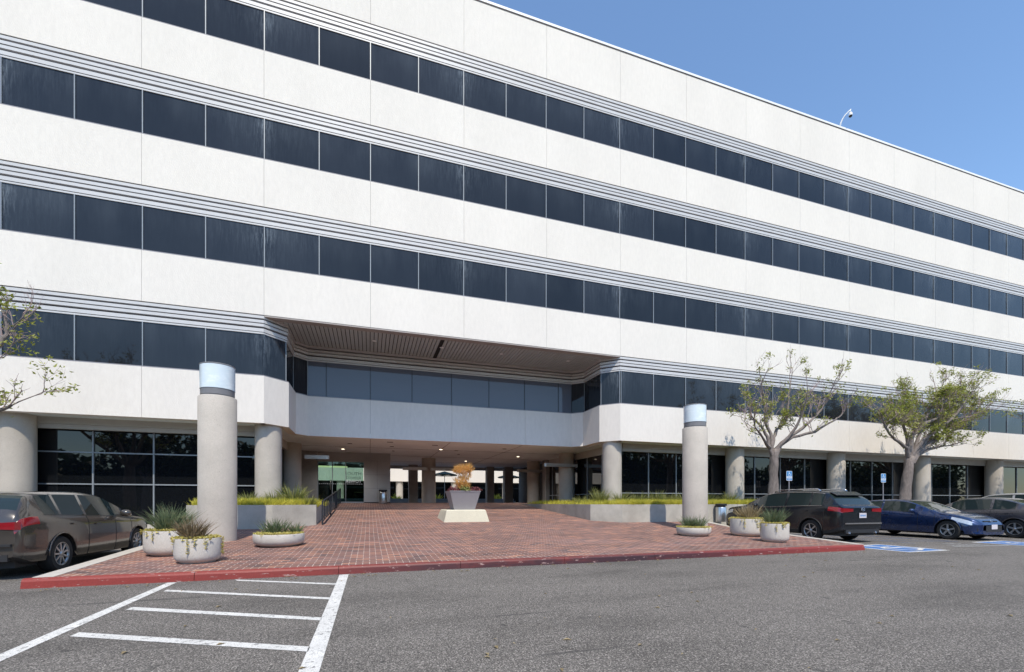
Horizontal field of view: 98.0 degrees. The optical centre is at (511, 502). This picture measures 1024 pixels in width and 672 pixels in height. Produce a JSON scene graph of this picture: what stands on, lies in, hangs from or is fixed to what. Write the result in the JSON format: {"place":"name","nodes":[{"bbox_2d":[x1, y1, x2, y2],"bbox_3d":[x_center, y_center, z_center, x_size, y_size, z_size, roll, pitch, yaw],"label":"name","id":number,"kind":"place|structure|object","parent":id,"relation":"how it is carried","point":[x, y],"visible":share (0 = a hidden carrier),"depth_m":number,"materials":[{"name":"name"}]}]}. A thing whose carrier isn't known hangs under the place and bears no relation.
{"place":"outdoors","nodes":[
{"label":"outdoors","id":0,"kind":"place"},
{"bbox_2d":[55,503,855,576],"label":"brick plaza","id":1,"kind":"structure","parent":0,"point":[361,533],"depth_m":12.18,"materials":[{"name":"red brick"}]},
{"bbox_2d":[143,531,178,555],"bbox_3d":[-7.077,0.834,9.230,0.900,0.520,0.900,0,0,-18],"label":"planter bowl","id":2,"kind":"object","parent":1,"relation":"on","point":[160,544],"visible":0.48,"depth_m":8.81,"materials":[{"name":"concrete"}]},
{"bbox_2d":[133,503,205,528],"bbox_3d":[-7.035,0.272,9.299,1.216,0.660,1.313,0,0,-18],"label":"strap leaf plant","id":3,"kind":"object","parent":2,"relation":"in","point":[163,520],"visible":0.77,"depth_m":9.14,"materials":[{"name":"green plant"}]},
{"bbox_2d":[173,537,221,563],"bbox_3d":[-5.891,0.896,8.350,0.750,0.470,0.750,0,0,-18],"label":"planter bowl","id":4,"kind":"object","parent":1,"relation":"on","point":[198,553],"visible":0.79,"depth_m":8.06,"materials":[{"name":"concrete"}]},
{"bbox_2d":[197,362,236,541],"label":"lamp column","id":5,"kind":"structure","parent":1,"relation":"on","point":[216,451],"depth_m":11.31,"materials":[{"name":"beige concrete"}]},
{"bbox_2d":[252,533,304,546],"bbox_3d":[-5.645,0.906,10.792,1.120,0.310,1.120,0,0,-18],"label":"planter bowl","id":6,"kind":"object","parent":1,"relation":"on","point":[284,540],"visible":0.83,"depth_m":10.35,"materials":[{"name":"concrete"}]},
{"bbox_2d":[437,509,488,521],"bbox_3d":[-2.019,0.532,18.150,1.800,0.495,1.800,0,0,-18],"label":"pedestal","id":7,"kind":"object","parent":1,"relation":"on","point":[451,515],"visible":0.89,"depth_m":17.38,"materials":[{"name":"beige concrete"}]},
{"bbox_2d":[445,491,480,509],"bbox_3d":[-2.019,-0.092,18.150,1.240,0.753,1.240,0,0,-18],"label":"square pot","id":8,"kind":"object","parent":7,"relation":"on","point":[462,500],"visible":0.98,"depth_m":17.68,"materials":[{"name":"concrete"}]},
{"bbox_2d":[682,403,707,525],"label":"lamp column","id":9,"kind":"structure","parent":1,"relation":"on","point":[695,465],"depth_m":16.02,"materials":[{"name":"beige concrete"}]},
{"bbox_2d":[760,523,788,542],"bbox_3d":[7.450,0.861,12.628,0.720,0.540,0.720,0,0,-18],"label":"planter bowl","id":10,"kind":"object","parent":1,"relation":"on","point":[773,533],"visible":0.85,"depth_m":12.34,"materials":[{"name":"concrete"}]},
{"bbox_2d":[0,530,1023,671],"bbox_3d":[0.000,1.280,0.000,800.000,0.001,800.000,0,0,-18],"label":"parking lot","id":11,"kind":"structure","parent":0,"point":[946,617],"depth_m":4.95,"materials":[{"name":"grey asphalt"}]},
{"bbox_2d":[0,263,80,416],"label":"street tree","id":12,"kind":"object","parent":11,"relation":"on","point":[6,327],"visible":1,"depth_m":11.47,"materials":[{"name":"green plant"}]},
{"bbox_2d":[0,491,147,571],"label":"parked car","id":13,"kind":"object","parent":11,"relation":"on","point":[48,531],"visible":0.97,"depth_m":8.22,"materials":[{"name":"brown paint"}]},
{"bbox_2d":[0,574,348,671],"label":"road marking","id":14,"kind":"object","parent":11,"relation":"on","point":[315,649],"visible":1,"depth_m":4.40,"materials":[{"name":"white paint"}]},
{"bbox_2d":[186,504,333,528],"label":"planter wall","id":15,"kind":"structure","parent":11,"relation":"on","point":[248,516],"depth_m":14.29,"materials":[{"name":"concrete"}]},
{"bbox_2d":[187,496,328,506],"bbox_3d":[-8.957,-0.031,16.532,3.960,0.381,5.579,0,0,-18],"label":"ground cover","id":16,"kind":"object","parent":15,"relation":"on","point":[255,501],"visible":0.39,"depth_m":14.56,"materials":[{"name":"green plant"}]},
{"bbox_2d":[20,544,864,588],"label":"red kerb","id":17,"kind":"structure","parent":11,"relation":"on","point":[70,581],"depth_m":8.17,"materials":[{"name":"paint"}]},
{"bbox_2d":[32,522,862,577],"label":"concrete kerb","id":18,"kind":"structure","parent":11,"relation":"on","point":[81,565],"depth_m":8.35,"materials":[{"name":"concrete"}]},
{"bbox_2d":[0,0,1023,528],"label":"office building","id":19,"kind":"structure","parent":11,"relation":"on","point":[376,240],"depth_m":19.02,"materials":[{"name":"white paint"}]},
{"bbox_2d":[0,308,73,359],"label":"window","id":20,"kind":"structure","parent":19,"relation":"in","point":[56,331],"depth_m":14.22,"materials":[{"name":"blue glass"}]},
{"bbox_2d":[0,182,73,238],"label":"window","id":21,"kind":"structure","parent":19,"relation":"in","point":[22,208],"depth_m":14.16,"materials":[{"name":"black glass"}]},
{"bbox_2d":[0,56,73,117],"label":"window","id":22,"kind":"structure","parent":19,"relation":"in","point":[24,85],"depth_m":14.16,"materials":[{"name":"blue glass"}]},
{"bbox_2d":[74,315,141,365],"bbox_3d":[-13.325,-5.340,14.719,1.844,1.500,0.050,0,0,-18],"label":"window","id":23,"kind":"structure","parent":19,"relation":"in","point":[96,339],"depth_m":14.72,"materials":[{"name":"blue glass"}]},
{"bbox_2d":[74,194,141,248],"bbox_3d":[-13.325,-9.245,14.719,1.844,1.500,0.050,0,0,-18],"label":"window","id":24,"kind":"structure","parent":19,"relation":"in","point":[96,220],"depth_m":14.72,"materials":[{"name":"blue glass"}]},
{"bbox_2d":[74,74,141,132],"bbox_3d":[-13.325,-13.150,14.719,1.844,1.500,0.050,0,0,-18],"label":"window","id":25,"kind":"structure","parent":19,"relation":"in","point":[95,101],"depth_m":14.72,"materials":[{"name":"blue glass"}]},
{"bbox_2d":[38,429,254,523],"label":"window","id":26,"kind":"structure","parent":19,"relation":"in","point":[132,471],"depth_m":15.86,"materials":[{"name":"black glass"}]},
{"bbox_2d":[142,322,204,369],"bbox_3d":[-11.583,-5.340,15.278,1.844,1.500,0.050,0,0,-18],"label":"window","id":27,"kind":"structure","parent":19,"relation":"in","point":[163,345],"depth_m":15.27,"materials":[{"name":"blue glass"}]},
{"bbox_2d":[142,206,204,257],"bbox_3d":[-11.583,-9.245,15.278,1.844,1.500,0.050,0,0,-18],"label":"window","id":28,"kind":"structure","parent":19,"relation":"in","point":[166,231],"depth_m":15.28,"materials":[{"name":"blue glass"}]},
{"bbox_2d":[142,90,204,145],"bbox_3d":[-11.583,-13.150,15.278,1.844,1.500,0.050,0,0,-18],"label":"window","id":29,"kind":"structure","parent":19,"relation":"in","point":[162,116],"depth_m":15.28,"materials":[{"name":"blue glass"}]},
{"bbox_2d":[142,0,204,33],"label":"window","id":30,"kind":"structure","parent":19,"relation":"in","point":[188,14],"depth_m":15.32,"materials":[{"name":"blue glass"}]},
{"bbox_2d":[205,216,263,266],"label":"window","id":31,"kind":"structure","parent":19,"relation":"in","point":[225,240],"depth_m":15.84,"materials":[{"name":"blue glass"}]},
{"bbox_2d":[205,104,263,157],"bbox_3d":[-9.842,-13.150,15.836,1.844,1.500,0.050,0,0,-18],"label":"window","id":32,"kind":"structure","parent":19,"relation":"in","point":[226,130],"depth_m":15.84,"materials":[{"name":"blue glass"}]},
{"bbox_2d":[205,0,263,49],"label":"window","id":33,"kind":"structure","parent":19,"relation":"in","point":[224,19],"depth_m":15.85,"materials":[{"name":"blue glass"}]},
{"bbox_2d":[205,328,264,374],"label":"window","id":34,"kind":"structure","parent":19,"relation":"in","point":[242,351],"depth_m":15.87,"materials":[{"name":"blue glass"}]},
{"bbox_2d":[262,334,286,380],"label":"window","id":35,"kind":"structure","parent":19,"relation":"in","point":[275,349],"depth_m":16.54,"materials":[{"name":"blue glass"}]},
{"bbox_2d":[264,226,318,274],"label":"window","id":36,"kind":"structure","parent":19,"relation":"in","point":[283,249],"depth_m":16.40,"materials":[{"name":"blue glass"}]},
{"bbox_2d":[264,118,318,169],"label":"window","id":37,"kind":"structure","parent":19,"relation":"in","point":[284,143],"depth_m":16.40,"materials":[{"name":"blue glass"}]},
{"bbox_2d":[264,10,318,64],"bbox_3d":[-8.100,-17.055,16.395,1.844,1.500,0.050,0,0,-18],"label":"window","id":38,"kind":"structure","parent":19,"relation":"in","point":[283,36],"depth_m":16.40,"materials":[{"name":"blue glass"}]},
{"bbox_2d":[308,361,326,396],"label":"window","id":39,"kind":"structure","parent":19,"relation":"in","point":[317,371],"depth_m":19.27,"materials":[{"name":"blue glass"}]},
{"bbox_2d":[319,235,369,281],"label":"window","id":40,"kind":"structure","parent":19,"relation":"in","point":[339,258],"depth_m":16.96,"materials":[{"name":"blue glass"}]},
{"bbox_2d":[319,131,369,180],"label":"window","id":41,"kind":"structure","parent":19,"relation":"in","point":[338,155],"depth_m":16.96,"materials":[{"name":"blue glass"}]},
{"bbox_2d":[319,27,369,78],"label":"window","id":42,"kind":"structure","parent":19,"relation":"in","point":[339,52],"depth_m":16.96,"materials":[{"name":"blue glass"}]},
{"bbox_2d":[327,363,370,398],"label":"window","id":43,"kind":"structure","parent":19,"relation":"in","point":[343,380],"depth_m":19.65,"materials":[{"name":"blue glass"}]},
{"bbox_2d":[371,367,411,401],"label":"window","id":44,"kind":"structure","parent":19,"relation":"in","point":[388,384],"depth_m":20.21,"materials":[{"name":"blue glass"}]},
{"bbox_2d":[370,244,417,288],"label":"window","id":45,"kind":"structure","parent":19,"relation":"in","point":[389,266],"depth_m":17.51,"materials":[{"name":"blue glass"}]},
{"bbox_2d":[370,143,417,190],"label":"window","id":46,"kind":"structure","parent":19,"relation":"in","point":[388,166],"depth_m":17.51,"materials":[{"name":"blue glass"}]},
{"bbox_2d":[370,42,417,92],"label":"window","id":47,"kind":"structure","parent":19,"relation":"in","point":[387,66],"depth_m":17.51,"materials":[{"name":"blue glass"}]},
{"bbox_2d":[412,370,451,404],"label":"window","id":48,"kind":"structure","parent":19,"relation":"in","point":[427,387],"depth_m":20.76,"materials":[{"name":"blue glass"}]},
{"bbox_2d":[418,252,462,294],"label":"window","id":49,"kind":"structure","parent":19,"relation":"in","point":[435,273],"depth_m":18.07,"materials":[{"name":"blue glass"}]},
{"bbox_2d":[418,154,462,199],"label":"window","id":50,"kind":"structure","parent":19,"relation":"in","point":[437,177],"depth_m":18.07,"materials":[{"name":"blue glass"}]},
{"bbox_2d":[418,57,462,104],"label":"window","id":51,"kind":"structure","parent":19,"relation":"in","point":[436,80],"depth_m":18.07,"materials":[{"name":"blue glass"}]},
{"bbox_2d":[452,374,488,406],"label":"window","id":52,"kind":"structure","parent":19,"relation":"in","point":[467,390],"depth_m":21.33,"materials":[{"name":"blue glass"}]},
{"bbox_2d":[463,260,505,301],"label":"window","id":53,"kind":"structure","parent":19,"relation":"in","point":[480,280],"depth_m":18.64,"materials":[{"name":"blue glass"}]},
{"bbox_2d":[463,165,505,208],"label":"window","id":54,"kind":"structure","parent":19,"relation":"in","point":[483,187],"depth_m":18.63,"materials":[{"name":"blue glass"}]},
{"bbox_2d":[463,70,505,116],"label":"window","id":55,"kind":"structure","parent":19,"relation":"in","point":[481,93],"depth_m":18.64,"materials":[{"name":"blue glass"}]},
{"bbox_2d":[489,377,524,409],"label":"window","id":56,"kind":"structure","parent":19,"relation":"in","point":[504,393],"depth_m":21.88,"materials":[{"name":"blue glass"}]},
{"bbox_2d":[506,268,544,306],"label":"window","id":57,"kind":"structure","parent":19,"relation":"in","point":[522,287],"depth_m":19.19,"materials":[{"name":"blue glass"}]},
{"bbox_2d":[506,176,545,217],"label":"window","id":58,"kind":"structure","parent":19,"relation":"in","point":[523,196],"depth_m":19.19,"materials":[{"name":"blue glass"}]},
{"bbox_2d":[506,84,545,127],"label":"window","id":59,"kind":"structure","parent":19,"relation":"in","point":[523,105],"depth_m":19.19,"materials":[{"name":"blue glass"}]},
{"bbox_2d":[525,380,558,411],"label":"window","id":60,"kind":"structure","parent":19,"relation":"in","point":[539,396],"depth_m":22.44,"materials":[{"name":"blue glass"}]},
{"bbox_2d":[545,274,582,312],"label":"window","id":61,"kind":"structure","parent":19,"relation":"in","point":[562,293],"depth_m":19.74,"materials":[{"name":"blue glass"}]},
{"bbox_2d":[546,184,582,224],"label":"window","id":62,"kind":"structure","parent":19,"relation":"in","point":[564,205],"depth_m":19.75,"materials":[{"name":"blue glass"}]},
{"bbox_2d":[546,95,582,137],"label":"window","id":63,"kind":"structure","parent":19,"relation":"in","point":[561,116],"depth_m":19.75,"materials":[{"name":"blue glass"}]},
{"bbox_2d":[549,455,601,500],"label":"window","id":64,"kind":"structure","parent":19,"relation":"in","point":[588,473],"depth_m":25.23,"materials":[{"name":"black glass"}]},
{"bbox_2d":[583,280,618,317],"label":"window","id":65,"kind":"structure","parent":19,"relation":"in","point":[598,298],"depth_m":20.30,"materials":[{"name":"blue glass"}]},
{"bbox_2d":[583,193,618,232],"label":"window","id":66,"kind":"structure","parent":19,"relation":"in","point":[599,213],"depth_m":20.30,"materials":[{"name":"blue glass"}]},
{"bbox_2d":[583,107,618,147],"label":"window","id":67,"kind":"structure","parent":19,"relation":"in","point":[599,127],"depth_m":20.31,"materials":[{"name":"blue glass"}]},
{"bbox_2d":[601,371,620,404],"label":"window","id":68,"kind":"structure","parent":19,"relation":"in","point":[609,381],"depth_m":20.82,"materials":[{"name":"blue glass"}]},
{"bbox_2d":[619,371,652,404],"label":"window","id":69,"kind":"structure","parent":19,"relation":"in","point":[636,388],"depth_m":20.88,"materials":[{"name":"blue glass"}]},
{"bbox_2d":[619,286,652,322],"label":"window","id":70,"kind":"structure","parent":19,"relation":"in","point":[634,304],"depth_m":20.86,"materials":[{"name":"blue glass"}]},
{"bbox_2d":[619,202,652,239],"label":"window","id":71,"kind":"structure","parent":19,"relation":"in","point":[636,221],"depth_m":20.86,"materials":[{"name":"blue glass"}]},
{"bbox_2d":[619,117,652,157],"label":"window","id":72,"kind":"structure","parent":19,"relation":"in","point":[633,137],"depth_m":20.87,"materials":[{"name":"blue glass"}]},
{"bbox_2d":[653,374,684,407],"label":"window","id":73,"kind":"structure","parent":19,"relation":"in","point":[669,391],"depth_m":21.43,"materials":[{"name":"blue glass"}]},
{"bbox_2d":[653,292,684,326],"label":"window","id":74,"kind":"structure","parent":19,"relation":"in","point":[667,309],"depth_m":21.42,"materials":[{"name":"blue glass"}]},
{"bbox_2d":[653,210,684,246],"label":"window","id":75,"kind":"structure","parent":19,"relation":"in","point":[667,228],"depth_m":21.42,"materials":[{"name":"blue glass"}]},
{"bbox_2d":[653,127,684,165],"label":"window","id":76,"kind":"structure","parent":19,"relation":"in","point":[668,147],"depth_m":21.42,"materials":[{"name":"blue glass"}]},
{"bbox_2d":[622,452,724,499],"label":"window","id":77,"kind":"structure","parent":19,"relation":"in","point":[647,473],"depth_m":22.62,"materials":[{"name":"black glass"}]},
{"bbox_2d":[685,377,714,409],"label":"window","id":78,"kind":"structure","parent":19,"relation":"in","point":[696,390],"depth_m":21.99,"materials":[{"name":"blue glass"}]},
{"bbox_2d":[685,297,714,331],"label":"window","id":79,"kind":"structure","parent":19,"relation":"in","point":[699,314],"depth_m":21.98,"materials":[{"name":"blue glass"}]},
{"bbox_2d":[685,217,714,252],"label":"window","id":80,"kind":"structure","parent":19,"relation":"in","point":[699,235],"depth_m":21.98,"materials":[{"name":"blue glass"}]},
{"bbox_2d":[685,137,714,174],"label":"window","id":81,"kind":"structure","parent":19,"relation":"in","point":[699,156],"depth_m":21.98,"materials":[{"name":"blue glass"}]},
{"bbox_2d":[715,381,743,411],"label":"window","id":82,"kind":"structure","parent":19,"relation":"in","point":[727,394],"depth_m":22.52,"materials":[{"name":"blue glass"}]},
{"bbox_2d":[715,303,743,335],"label":"window","id":83,"kind":"structure","parent":19,"relation":"in","point":[729,319],"depth_m":22.54,"materials":[{"name":"blue glass"}]},
{"bbox_2d":[715,225,743,258],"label":"window","id":84,"kind":"structure","parent":19,"relation":"in","point":[728,241],"depth_m":22.54,"materials":[{"name":"blue glass"}]},
{"bbox_2d":[715,147,743,182],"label":"window","id":85,"kind":"structure","parent":19,"relation":"in","point":[728,164],"depth_m":22.54,"materials":[{"name":"blue glass"}]},
{"bbox_2d":[744,308,771,339],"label":"window","id":86,"kind":"structure","parent":19,"relation":"in","point":[757,323],"depth_m":23.09,"materials":[{"name":"blue glass"}]},
{"bbox_2d":[744,231,771,264],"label":"window","id":87,"kind":"structure","parent":19,"relation":"in","point":[757,248],"depth_m":23.09,"materials":[{"name":"blue glass"}]},
{"bbox_2d":[744,155,771,189],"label":"window","id":88,"kind":"structure","parent":19,"relation":"in","point":[758,173],"depth_m":23.09,"materials":[{"name":"blue glass"}]},
{"bbox_2d":[772,312,797,343],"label":"window","id":89,"kind":"structure","parent":19,"relation":"in","point":[784,327],"depth_m":23.65,"materials":[{"name":"blue glass"}]},
{"bbox_2d":[772,238,797,270],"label":"window","id":90,"kind":"structure","parent":19,"relation":"in","point":[784,253],"depth_m":23.65,"materials":[{"name":"blue glass"}]},
{"bbox_2d":[772,163,797,197],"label":"window","id":91,"kind":"structure","parent":19,"relation":"in","point":[784,180],"depth_m":23.65,"materials":[{"name":"blue glass"}]},
{"bbox_2d":[744,457,825,499],"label":"window","id":92,"kind":"structure","parent":19,"relation":"in","point":[806,473],"depth_m":25.16,"materials":[{"name":"black glass"}]},
{"bbox_2d":[798,317,822,346],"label":"window","id":93,"kind":"structure","parent":19,"relation":"in","point":[810,331],"depth_m":24.21,"materials":[{"name":"blue glass"}]},
{"bbox_2d":[798,244,822,275],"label":"window","id":94,"kind":"structure","parent":19,"relation":"in","point":[810,260],"depth_m":24.21,"materials":[{"name":"blue glass"}]},
{"bbox_2d":[798,171,822,204],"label":"window","id":95,"kind":"structure","parent":19,"relation":"in","point":[810,188],"depth_m":24.21,"materials":[{"name":"blue glass"}]},
{"bbox_2d":[823,321,846,350],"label":"window","id":96,"kind":"structure","parent":19,"relation":"in","point":[834,334],"depth_m":24.77,"materials":[{"name":"blue glass"}]},
{"bbox_2d":[823,250,846,280],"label":"window","id":97,"kind":"structure","parent":19,"relation":"in","point":[834,264],"depth_m":24.77,"materials":[{"name":"blue glass"}]},
{"bbox_2d":[823,179,846,210],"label":"window","id":98,"kind":"structure","parent":19,"relation":"in","point":[834,194],"depth_m":24.77,"materials":[{"name":"blue glass"}]},
{"bbox_2d":[847,325,869,353],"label":"window","id":99,"kind":"structure","parent":19,"relation":"in","point":[858,338],"depth_m":25.33,"materials":[{"name":"blue glass"}]},
{"bbox_2d":[847,256,869,285],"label":"window","id":100,"kind":"structure","parent":19,"relation":"in","point":[858,270],"depth_m":25.33,"materials":[{"name":"blue glass"}]},
{"bbox_2d":[846,461,903,500],"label":"window","id":101,"kind":"structure","parent":19,"relation":"in","point":[862,477],"depth_m":27.34,"materials":[{"name":"black glass"}]},
{"bbox_2d":[870,329,891,356],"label":"window","id":102,"kind":"structure","parent":19,"relation":"in","point":[880,341],"depth_m":25.88,"materials":[{"name":"blue glass"}]},
{"bbox_2d":[892,333,912,359],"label":"window","id":103,"kind":"structure","parent":19,"relation":"in","point":[902,345],"depth_m":26.45,"materials":[{"name":"blue glass"}]},
{"bbox_2d":[931,464,983,504],"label":"window","id":104,"kind":"structure","parent":19,"relation":"in","point":[949,483],"depth_m":29.71,"materials":[{"name":"black glass"}]},
{"bbox_2d":[1003,467,1023,493],"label":"window","id":105,"kind":"structure","parent":19,"relation":"in","point":[1013,477],"depth_m":31.66,"materials":[{"name":"green glass"}]},
{"bbox_2d":[522,504,746,524],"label":"planter wall","id":106,"kind":"structure","parent":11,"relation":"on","point":[622,513],"depth_m":18.89,"materials":[{"name":"concrete"}]},
{"bbox_2d":[528,498,753,504],"bbox_3d":[7.682,-0.031,24.030,11.822,0.381,9.287,0,0,-18],"label":"ground cover","id":107,"kind":"object","parent":106,"relation":"on","point":[663,501],"visible":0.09,"depth_m":19.71,"materials":[{"name":"green plant"}]},
{"bbox_2d":[726,488,881,539],"bbox_3d":[10.386,0.404,16.405,2.291,1.753,4.900,0,0,-18],"label":"parked car","id":108,"kind":"object","parent":11,"relation":"on","point":[819,513],"visible":0.7,"depth_m":14.56,"materials":[{"name":"black paint"}]},
{"bbox_2d":[870,499,1003,538],"bbox_3d":[15.523,0.576,16.927,2.195,1.409,4.244,0,0,-18],"label":"parked car","id":109,"kind":"object","parent":11,"relation":"on","point":[920,516],"visible":0.8,"depth_m":16.00,"materials":[{"name":"blue paint"}]},
{"bbox_2d":[946,497,1023,537],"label":"parked car","id":110,"kind":"object","parent":11,"relation":"on","point":[1008,513],"visible":0.35,"depth_m":16.40,"materials":[{"name":"grey paint"}]},
{"bbox_2d":[488,0,1023,190],"label":"sky","id":111,"kind":"structure","parent":0,"point":[940,80],"materials":[{"name":"blue"}]},
{"label":"courtyard","id":112,"kind":"structure","parent":0,"visible":0},
{"bbox_2d":[318,467,518,502],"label":"courtyard wing","id":113,"kind":"structure","parent":112,"relation":"on","point":[399,482],"depth_m":59.64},
{"bbox_2d":[318,481,518,502],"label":"window","id":114,"kind":"structure","parent":113,"relation":"in","point":[353,489],"depth_m":61.23,"materials":[{"name":"black glass"}]},
{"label":"pavement","id":115,"kind":"structure","parent":0,"visible":0},
{"bbox_2d":[726,348,864,493],"bbox_3d":[12.385,-3.058,19.793,6.670,8.478,2.846,0,0,-18],"label":"street tree","id":116,"kind":"object","parent":115,"relation":"on","point":[773,484],"visible":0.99,"depth_m":20.06,"materials":[{"name":"green plant"}]},
{"bbox_2d":[853,359,1017,498],"bbox_3d":[21.979,-3.179,23.008,10.435,8.750,3.416,0,0,-18],"label":"street tree","id":117,"kind":"object","parent":115,"relation":"on","point":[945,396],"visible":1,"depth_m":22.80,"materials":[{"name":"green plant"}]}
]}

